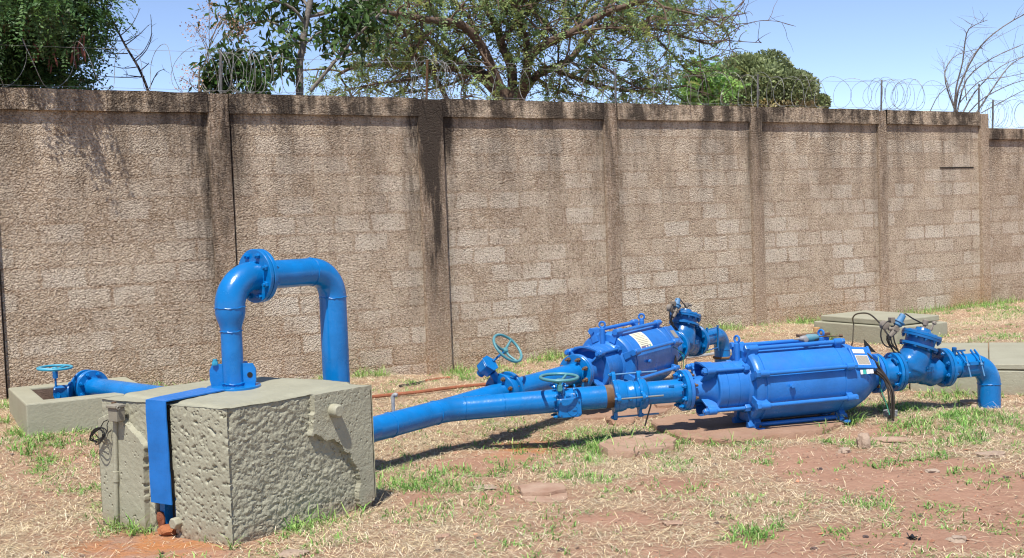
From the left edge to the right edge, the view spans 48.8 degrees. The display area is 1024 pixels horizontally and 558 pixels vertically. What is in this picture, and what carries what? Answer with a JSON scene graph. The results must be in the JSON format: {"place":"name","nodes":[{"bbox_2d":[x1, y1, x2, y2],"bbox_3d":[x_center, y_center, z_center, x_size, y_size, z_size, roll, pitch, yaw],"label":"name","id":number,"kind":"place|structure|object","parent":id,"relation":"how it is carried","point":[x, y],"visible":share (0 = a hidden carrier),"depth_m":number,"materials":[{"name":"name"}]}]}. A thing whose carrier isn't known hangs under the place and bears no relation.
{"place":"outdoors","nodes":[
{"label":"outdoors","id":0,"kind":"place"},
{"bbox_2d":[0,301,1023,557],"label":"ground","id":1,"kind":"structure","parent":0,"point":[828,461],"depth_m":6.46,"materials":[{"name":"red soil"}]},
{"bbox_2d":[0,0,137,89],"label":"pod tree","id":2,"kind":"object","parent":1,"relation":"on","point":[60,27],"visible":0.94,"depth_m":10.96,"materials":[{"name":"green plant"}]},
{"bbox_2d":[8,377,136,436],"bbox_3d":[-3.473,1.127,9.110,0.940,0.482,1.120,-4,3,-30],"label":"valve pit","id":3,"kind":"object","parent":1,"relation":"on","point":[34,409],"visible":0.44,"depth_m":8.57,"materials":[{"name":"grey paint"}]},
{"bbox_2d":[76,370,163,395],"bbox_3d":[-2.668,1.022,8.563,2.074,0.546,0.284,0,4,41],"label":"pit pipe","id":4,"kind":"object","parent":3,"relation":"attached to","point":[92,382],"visible":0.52,"depth_m":9.01,"materials":[{"name":"blue metal"}]},
{"bbox_2d":[36,364,89,398],"bbox_3d":[-3.591,0.862,9.182,0.276,0.347,0.542,0,3,32],"label":"butterfly valve","id":5,"kind":"object","parent":4,"relation":"attached to","point":[64,391],"visible":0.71,"depth_m":9.06,"materials":[{"name":"blue paint"}]},
{"bbox_2d":[85,0,168,90],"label":"bare sapling","id":6,"kind":"object","parent":1,"relation":"on","point":[135,62],"visible":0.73,"depth_m":12.18,"materials":[{"name":"brown plant"}]},
{"bbox_2d":[170,0,270,91],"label":"dry blossom shrub","id":7,"kind":"object","parent":1,"relation":"on","point":[207,54],"visible":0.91,"depth_m":12.88,"materials":[{"name":"green plant"}]},
{"bbox_2d":[97,376,375,545],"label":"concrete block","id":8,"kind":"structure","parent":1,"relation":"on","point":[197,461],"depth_m":6.05,"materials":[{"name":"grey concrete"}]},
{"bbox_2d":[106,402,124,421],"bbox_3d":[-2.153,0.728,6.131,0.112,0.110,0.069,0,3,33],"label":"junction box","id":9,"kind":"object","parent":8,"relation":"attached to","point":[116,412],"visible":1,"depth_m":6.11,"materials":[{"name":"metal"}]},
{"bbox_2d":[89,419,108,444],"bbox_3d":[-2.274,0.840,6.207,0.167,0.144,0.053,0,3,33],"label":"cable coil","id":10,"kind":"object","parent":9,"relation":"hanging from","point":[95,430],"visible":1,"depth_m":6.19,"materials":[{"name":"black rubber"}]},
{"bbox_2d":[113,422,118,526],"bbox_3d":[-2.170,1.071,6.193,0.056,0.584,0.039,-2,3,0],"label":"conduit pipe","id":11,"kind":"object","parent":8,"relation":"attached to","point":[115,469],"visible":0.95,"depth_m":6.18,"materials":[{"name":"grey paint"}]},
{"bbox_2d":[206,249,349,390],"bbox_3d":[-1.371,0.343,6.713,0.314,1.057,1.016,0,4,39],"label":"arched pipe","id":12,"kind":"object","parent":8,"relation":"on","point":[258,275],"visible":0.99,"depth_m":6.51,"materials":[{"name":"blue metal"}]},
{"bbox_2d":[373,373,614,442],"bbox_3d":[-0.357,0.884,7.899,2.277,0.300,0.835,-4,3,-31],"label":"pipe","id":13,"kind":"object","parent":12,"relation":"attached to","point":[492,400],"visible":0.81,"depth_m":7.99,"materials":[{"name":"blue metal"}]},
{"bbox_2d":[391,393,397,411],"bbox_3d":[-0.797,0.856,7.668,0.051,0.171,0.030,-1,3,19],"label":"standpipe","id":14,"kind":"object","parent":13,"relation":"attached to","point":[393,395],"visible":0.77,"depth_m":7.66,"materials":[{"name":"metal"}]},
{"bbox_2d":[477,333,523,391],"bbox_3d":[-0.078,0.693,8.388,0.262,0.570,0.353,0,4,39],"label":"butterfly valve","id":15,"kind":"object","parent":13,"relation":"attached to","point":[487,366],"visible":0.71,"depth_m":8.33,"materials":[{"name":"blue paint"}]},
{"bbox_2d":[539,372,581,418],"bbox_3d":[0.343,0.840,8.046,0.298,0.336,0.407,-2,3,0],"label":"butterfly valve","id":16,"kind":"object","parent":13,"relation":"attached to","point":[568,406],"visible":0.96,"depth_m":7.98,"materials":[{"name":"blue paint"}]},
{"bbox_2d":[608,370,663,419],"bbox_3d":[0.883,0.840,8.198,0.368,0.356,0.356,-3,3,-8],"label":"tie rod coupling","id":17,"kind":"object","parent":13,"relation":"attached to","point":[630,394],"visible":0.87,"depth_m":8.11,"materials":[{"name":"blue paint"}]},
{"bbox_2d":[644,403,651,426],"bbox_3d":[0.972,0.972,8.071,0.069,0.164,0.034,-1,3,23],"label":"support bar","id":18,"kind":"object","parent":17,"relation":"attached to","point":[647,414],"visible":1,"depth_m":8.06,"materials":[{"name":"metal"}]},
{"bbox_2d":[188,34,284,93],"bbox_3d":[-3.156,-0.881,13.106,1.087,3.864,1.012,-2,3,0],"label":"leafy shrub","id":19,"kind":"object","parent":1,"relation":"on","point":[211,85],"visible":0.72,"depth_m":12.91,"materials":[{"name":"green plant"}]},
{"bbox_2d":[277,549,308,557],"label":"stone","id":20,"kind":"object","parent":1,"relation":"on","point":[286,553],"visible":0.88,"depth_m":5.54,"materials":[{"name":"beige stone"}]},
{"bbox_2d":[188,0,407,94],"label":"slim tree","id":21,"kind":"object","parent":1,"relation":"on","point":[354,22],"visible":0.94,"depth_m":13.42,"materials":[{"name":"green plant"}]},
{"bbox_2d":[373,524,383,527],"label":"stone","id":22,"kind":"object","parent":1,"relation":"on","point":[375,525],"visible":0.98,"depth_m":5.99,"materials":[{"name":"beige stone"}]},
{"bbox_2d":[387,531,397,535],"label":"stone","id":23,"kind":"object","parent":1,"relation":"on","point":[394,532],"visible":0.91,"depth_m":5.83,"materials":[{"name":"beige stone"}]},
{"bbox_2d":[399,380,425,387],"bbox_3d":[-0.967,1.027,11.062,0.048,0.043,0.435,0,3,30],"label":"brown pipe","id":24,"kind":"object","parent":1,"relation":"on","point":[412,384],"visible":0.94,"depth_m":11.02,"materials":[{"name":"brown metal"}]},
{"bbox_2d":[372,383,485,397],"bbox_3d":[-0.820,1.048,10.583,1.439,0.068,0.086,-4,4,-38],"label":"orange hose","id":25,"kind":"object","parent":1,"relation":"on","point":[428,390],"visible":0.76,"depth_m":10.58,"materials":[{"name":"plastic"}]},
{"bbox_2d":[425,376,450,381],"bbox_3d":[-0.761,1.016,11.498,0.066,0.048,0.408,0,4,36],"label":"orange hose","id":26,"kind":"object","parent":1,"relation":"on","point":[441,378],"visible":0.88,"depth_m":11.53,"materials":[{"name":"plastic"}]},
{"bbox_2d":[435,533,451,541],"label":"stone","id":27,"kind":"object","parent":1,"relation":"on","point":[445,536],"visible":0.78,"depth_m":5.67,"materials":[{"name":"beige stone"}]},
{"bbox_2d":[474,484,496,489],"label":"stone","id":28,"kind":"object","parent":1,"relation":"on","point":[490,486],"visible":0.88,"depth_m":6.91,"materials":[{"name":"brown stone"}]},
{"bbox_2d":[0,87,990,399],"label":"boundary wall","id":29,"kind":"structure","parent":1,"relation":"on","point":[438,235],"depth_m":12.13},
{"bbox_2d":[219,50,221,93],"bbox_3d":[-2.819,-1.974,10.930,0.047,0.471,0.026,-4,3,-30],"label":"wire post","id":30,"kind":"object","parent":29,"relation":"on","point":[220,70],"visible":0.93,"depth_m":10.92,"materials":[{"name":"grey metal"}]},
{"bbox_2d":[14,45,977,85],"bbox_3d":[-2.753,-2.178,10.962,22.106,0.033,0.003,-4,3,-30],"label":"straight wire","id":31,"kind":"object","parent":30,"relation":"attached to","point":[460,64],"visible":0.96,"depth_m":11.93,"materials":[{"name":"grey metal"}]},
{"bbox_2d":[425,60,428,98],"bbox_3d":[-0.910,-2.100,12.032,0.059,0.471,0.026,-4,3,-30],"label":"wire post","id":32,"kind":"object","parent":29,"relation":"on","point":[426,90],"visible":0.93,"depth_m":12.02,"materials":[{"name":"metal"}]},
{"bbox_2d":[0,38,982,110],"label":"razor wire coil","id":33,"kind":"object","parent":29,"relation":"on","point":[444,63],"visible":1,"depth_m":12.09,"materials":[{"name":"grey metal"}]},
{"bbox_2d":[23,85,978,110],"bbox_3d":[-2.707,-1.824,10.953,22.076,0.003,0.003,-4,3,-30],"label":"straight wire","id":34,"kind":"object","parent":29,"relation":"on","point":[450,96],"visible":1,"depth_m":12.10,"materials":[{"name":"grey metal"}]},
{"bbox_2d":[614,68,616,107],"bbox_3d":[1.210,-2.240,13.257,0.040,0.471,0.026,-4,3,-30],"label":"wire post","id":35,"kind":"object","parent":29,"relation":"on","point":[615,74],"visible":1,"depth_m":13.25,"materials":[{"name":"grey metal"}]},
{"bbox_2d":[757,74,758,106],"bbox_3d":[3.116,-2.365,14.358,0.045,0.471,0.026,-4,3,-30],"label":"wire post","id":36,"kind":"object","parent":29,"relation":"on","point":[757,90],"visible":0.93,"depth_m":14.35,"materials":[{"name":"grey metal"}]},
{"bbox_2d":[880,81,882,110],"bbox_3d":[5.054,-2.493,15.477,0.049,0.471,0.026,-4,3,-30],"label":"wire post","id":37,"kind":"object","parent":29,"relation":"on","point":[881,96],"visible":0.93,"depth_m":15.47,"materials":[{"name":"grey metal"}]},
{"bbox_2d":[978,84,979,111],"bbox_3d":[6.808,-2.609,16.491,0.040,0.471,0.026,-4,3,-30],"label":"wire post","id":38,"kind":"object","parent":29,"relation":"on","point":[979,97],"visible":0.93,"depth_m":16.48,"materials":[{"name":"grey metal"}]},
{"bbox_2d":[0,300,1023,557],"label":"dry straw","id":39,"kind":"object","parent":1,"relation":"on","point":[522,472],"visible":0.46,"depth_m":6.78,"materials":[{"name":"beige plant"}]},
{"bbox_2d":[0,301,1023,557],"bbox_3d":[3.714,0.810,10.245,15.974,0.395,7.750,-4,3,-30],"label":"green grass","id":40,"kind":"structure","parent":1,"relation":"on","point":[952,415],"depth_m":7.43,"materials":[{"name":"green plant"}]},
{"bbox_2d":[0,296,1023,549],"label":"edge weeds","id":41,"kind":"object","parent":1,"relation":"on","point":[132,528],"visible":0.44,"depth_m":8.75,"materials":[{"name":"green plant"}]},
{"bbox_2d":[1,302,1023,557],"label":"grit","id":42,"kind":"object","parent":1,"relation":"on","point":[653,492],"visible":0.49,"depth_m":6.39,"materials":[{"name":"stone"}]},
{"bbox_2d":[262,0,795,105],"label":"spreading tree","id":43,"kind":"object","parent":1,"relation":"on","point":[434,18],"visible":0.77,"depth_m":17.04,"materials":[{"name":"green plant"}]},
{"bbox_2d":[517,491,567,503],"bbox_3d":[0.177,1.274,6.518,0.296,0.035,0.240,-2,3,0],"label":"flat stone","id":44,"kind":"object","parent":1,"relation":"on","point":[546,499],"visible":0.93,"depth_m":6.49,"materials":[{"name":"beige stone"}]},
{"bbox_2d":[518,482,565,495],"bbox_3d":[0.176,1.237,6.681,0.284,0.025,0.277,-2,3,0],"label":"flat stone","id":45,"kind":"object","parent":44,"relation":"on","point":[538,489],"visible":1,"depth_m":6.62,"materials":[{"name":"beige stone"}]},
{"bbox_2d":[605,415,634,425],"bbox_3d":[0.851,1.124,8.899,0.239,0.104,0.184,-2,3,0],"label":"stone","id":46,"kind":"object","parent":1,"relation":"on","point":[620,421],"visible":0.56,"depth_m":8.83,"materials":[{"name":"brown stone"}]},
{"bbox_2d":[573,404,673,421],"bbox_3d":[0.889,1.129,9.279,0.936,0.096,0.679,-2,3,0],"label":"concrete pad","id":47,"kind":"object","parent":1,"relation":"on","point":[595,414],"visible":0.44,"depth_m":9.18,"materials":[{"name":"beige concrete"}]},
{"bbox_2d":[564,313,683,385],"bbox_3d":[0.968,0.664,9.741,0.616,0.685,1.571,0,4,35],"label":"pump","id":48,"kind":"object","parent":47,"relation":"on","point":[641,346],"visible":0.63,"depth_m":9.48,"materials":[{"name":"blue paint"}]},
{"bbox_2d":[502,354,591,391],"bbox_3d":[0.246,0.798,8.774,0.301,0.332,0.877,0,4,40],"label":"flanged spool","id":49,"kind":"object","parent":48,"relation":"attached to","point":[579,366],"visible":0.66,"depth_m":8.90,"materials":[{"name":"blue paint"}]},
{"bbox_2d":[673,346,685,371],"bbox_3d":[1.453,0.702,10.049,0.225,0.411,0.212,-2,3,0],"label":"cable bundle","id":50,"kind":"object","parent":48,"relation":"hanging from","point":[675,361],"visible":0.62,"depth_m":9.95,"materials":[{"name":"black rubber"}]},
{"bbox_2d":[666,298,709,361],"bbox_3d":[1.597,0.466,10.642,0.304,0.596,0.642,0,4,35],"label":"control valve","id":51,"kind":"object","parent":48,"relation":"attached to","point":[692,333],"visible":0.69,"depth_m":10.57,"materials":[{"name":"blue paint"}]},
{"bbox_2d":[599,433,676,458],"bbox_3d":[0.892,1.189,7.951,0.560,0.090,0.590,-2,3,0],"label":"broken slab","id":52,"kind":"object","parent":1,"relation":"on","point":[624,450],"depth_m":7.84,"materials":[{"name":"stone"}]},
{"bbox_2d":[654,403,677,408],"bbox_3d":[1.357,1.074,9.583,0.324,0.096,0.507,-2,3,0],"label":"concrete pad","id":53,"kind":"object","parent":1,"relation":"on","point":[667,405],"visible":0.11,"depth_m":9.37,"materials":[{"name":"beige concrete"}]},
{"bbox_2d":[662,520,682,526],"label":"stone","id":54,"kind":"object","parent":1,"relation":"on","point":[673,523],"visible":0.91,"depth_m":5.82,"materials":[{"name":"beige stone"}]},
{"bbox_2d":[685,351,731,358],"bbox_3d":[2.017,0.808,11.988,0.745,0.074,0.124,-3,3,-8],"label":"grey conduit","id":55,"kind":"object","parent":1,"relation":"on","point":[706,354],"visible":0.32,"depth_m":11.99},
{"bbox_2d":[670,52,750,105],"bbox_3d":[3.340,-1.649,19.061,1.289,4.319,1.480,-2,3,0],"label":"fresh green bush","id":56,"kind":"object","parent":1,"relation":"on","point":[722,77],"visible":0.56,"depth_m":18.65,"materials":[{"name":"green plant"}]},
{"bbox_2d":[706,325,730,361],"bbox_3d":[1.978,0.782,11.181,0.195,0.663,0.698,0,4,34],"label":"outlet pipe","id":57,"kind":"object","parent":1,"relation":"on","point":[719,339],"visible":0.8,"depth_m":11.28,"materials":[{"name":"blue metal"}]},
{"bbox_2d":[651,412,851,445],"bbox_3d":[1.827,1.121,8.402,1.515,0.097,1.102,-2,3,0],"label":"concrete pad","id":58,"kind":"object","parent":1,"relation":"on","point":[700,429],"visible":0.7,"depth_m":8.24,"materials":[{"name":"beige concrete"}]},
{"bbox_2d":[683,329,885,429],"bbox_3d":[2.016,0.733,8.439,1.571,0.686,0.616,-3,3,-14],"label":"pump","id":59,"kind":"object","parent":58,"relation":"on","point":[751,384],"visible":0.95,"depth_m":8.24,"materials":[{"name":"blue paint"}]},
{"bbox_2d":[647,370,691,410],"bbox_3d":[1.143,0.816,8.245,0.388,0.300,0.296,-2,3,0],"label":"flanged spool","id":60,"kind":"object","parent":59,"relation":"attached to","point":[677,390],"visible":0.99,"depth_m":8.15,"materials":[{"name":"blue paint"}]},
{"bbox_2d":[793,334,818,341],"bbox_3d":[2.187,0.442,8.392,0.213,0.061,0.066,-3,3,-22],"label":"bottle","id":61,"kind":"object","parent":59,"relation":"on","point":[809,338],"visible":1,"depth_m":8.38,"materials":[{"name":"teal plastic"}]},
{"bbox_2d":[796,332,829,336],"bbox_3d":[2.292,0.423,8.600,0.260,0.024,0.060,-3,3,-14],"label":"rusty bracket","id":62,"kind":"object","parent":59,"relation":"on","point":[826,333],"visible":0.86,"depth_m":8.58,"materials":[{"name":"metal"}]},
{"bbox_2d":[819,334,842,336],"bbox_3d":[2.383,0.429,8.442,0.192,0.021,0.024,-3,3,-17],"label":"steel rod","id":63,"kind":"object","parent":59,"relation":"on","point":[840,335],"visible":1,"depth_m":8.45,"materials":[{"name":"metal"}]},
{"bbox_2d":[864,340,875,352],"bbox_3d":[2.855,0.534,9.006,0.095,0.110,0.025,-2,3,0],"label":"black shard","id":64,"kind":"object","parent":59,"relation":"on","point":[869,346],"visible":0.64,"depth_m":9.00,"materials":[{"name":"plastic"}]},
{"bbox_2d":[867,353,897,418],"bbox_3d":[2.770,0.791,8.509,0.231,0.534,0.277,-1,3,24],"label":"cable bundle","id":65,"kind":"object","parent":59,"relation":"attached to","point":[891,412],"visible":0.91,"depth_m":8.38,"materials":[{"name":"black rubber"}]},
{"bbox_2d":[876,313,958,392],"bbox_3d":[3.085,0.554,8.704,0.642,0.597,0.304,-3,3,-14],"label":"control valve","id":66,"kind":"object","parent":59,"relation":"attached to","point":[918,358],"visible":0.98,"depth_m":8.62,"materials":[{"name":"blue paint"}]},
{"bbox_2d":[852,312,889,338],"bbox_3d":[3.290,0.457,10.451,0.077,0.264,3.391,-2,3,12],"label":"hose","id":67,"kind":"object","parent":66,"relation":"attached to","point":[885,331],"visible":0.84,"depth_m":10.59,"materials":[{"name":"black rubber"}]},
{"bbox_2d":[719,48,831,108],"bbox_3d":[6.621,-3.141,29.813,3.388,5.968,3.416,-1,3,25],"label":"round tree","id":68,"kind":"object","parent":1,"relation":"on","point":[772,63],"visible":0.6,"depth_m":28.53,"materials":[{"name":"green plant"}]},
{"bbox_2d":[813,327,819,332],"bbox_3d":[3.377,0.627,12.519,0.076,0.185,0.076,-2,3,0],"label":"capped stub","id":69,"kind":"object","parent":1,"relation":"on","point":[815,329],"visible":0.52,"depth_m":12.49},
{"bbox_2d":[837,447,850,453],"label":"stone","id":70,"kind":"object","parent":1,"relation":"on","point":[844,450],"visible":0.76,"depth_m":7.48,"materials":[{"name":"grey stone"}]},
{"bbox_2d":[856,432,870,448],"bbox_3d":[2.367,1.106,7.600,0.093,0.146,0.093,-2,3,0],"label":"stone","id":71,"kind":"object","parent":1,"relation":"on","point":[863,440],"visible":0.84,"depth_m":7.58,"materials":[{"name":"brown stone"}]},
{"bbox_2d":[814,310,947,344],"bbox_3d":[4.006,0.609,12.320,0.800,0.445,1.150,-4,3,-30],"label":"hatch chamber","id":72,"kind":"object","parent":1,"relation":"on","point":[866,328],"visible":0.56,"depth_m":12.05,"materials":[{"name":"grey paint"}]},
{"bbox_2d":[871,436,911,444],"bbox_3d":[2.592,1.123,7.813,0.346,0.058,0.226,-2,3,0],"label":"stone","id":73,"kind":"object","parent":1,"relation":"on","point":[891,439],"visible":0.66,"depth_m":7.75,"materials":[{"name":"brown stone"}]},
{"bbox_2d":[907,533,920,540],"bbox_3d":[1.927,1.237,5.422,0.067,0.035,0.046,-1,3,20],"label":"black scrap","id":74,"kind":"object","parent":1,"relation":"on","point":[912,537],"visible":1,"depth_m":5.42,"materials":[{"name":"rubber"}]},
{"bbox_2d":[925,468,939,472],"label":"stone","id":75,"kind":"object","parent":1,"relation":"on","point":[933,470],"visible":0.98,"depth_m":6.72,"materials":[{"name":"grey stone"}]},
{"bbox_2d":[945,535,966,542],"bbox_3d":[2.117,1.243,5.373,0.104,0.039,0.079,-2,3,0],"label":"stone","id":76,"kind":"object","parent":1,"relation":"on","point":[957,538],"visible":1,"depth_m":5.35,"materials":[{"name":"beige stone"}]},
{"bbox_2d":[910,342,1023,395],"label":"covered channel","id":77,"kind":"object","parent":1,"relation":"on","point":[1006,359],"visible":0.34,"depth_m":9.54,"materials":[{"name":"grey paint"}]},
{"bbox_2d":[959,399,977,407],"bbox_3d":[3.675,0.999,8.979,0.224,0.089,0.180,-2,3,0],"label":"stone","id":78,"kind":"object","parent":1,"relation":"on","point":[966,402],"visible":0.47,"depth_m":8.93,"materials":[{"name":"beige stone"}]},
{"bbox_2d":[952,347,1001,407],"bbox_3d":[3.616,0.846,8.820,0.476,0.654,0.246,-3,3,-14],"label":"outlet pipe","id":79,"kind":"object","parent":1,"relation":"on","point":[983,371],"visible":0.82,"depth_m":8.80,"materials":[{"name":"blue metal"}]},
{"bbox_2d":[930,7,1023,112],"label":"bare shrub","id":80,"kind":"object","parent":1,"relation":"on","point":[955,106],"visible":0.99,"depth_m":18.79,"materials":[{"name":"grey plant"}]},
{"bbox_2d":[975,451,1005,458],"bbox_3d":[3.038,1.120,7.158,0.190,0.053,0.138,-2,3,0],"label":"stone","id":81,"kind":"object","parent":1,"relation":"on","point":[991,453],"visible":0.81,"depth_m":7.13,"materials":[{"name":"brown stone"}]},
{"bbox_2d":[989,128,1023,302],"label":"wall","id":82,"kind":"structure","parent":1,"relation":"on","point":[1006,164],"depth_m":16.80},
{"bbox_2d":[992,100,993,127],"bbox_3d":[7.081,-2.402,16.655,0.049,0.471,0.026,-4,3,-30],"label":"wire post","id":83,"kind":"object","parent":82,"relation":"on","point":[993,113],"visible":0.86,"depth_m":16.64,"materials":[{"name":"grey metal"}]},
{"bbox_2d":[980,98,1023,127],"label":"razor wire coil","id":84,"kind":"object","parent":82,"relation":"on","point":[1004,111],"visible":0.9,"depth_m":16.72,"materials":[{"name":"grey metal"}]},
{"bbox_2d":[40,0,1023,128],"label":"sky","id":85,"kind":"structure","parent":0,"point":[867,40],"materials":[{"name":"blue"}]}
]}

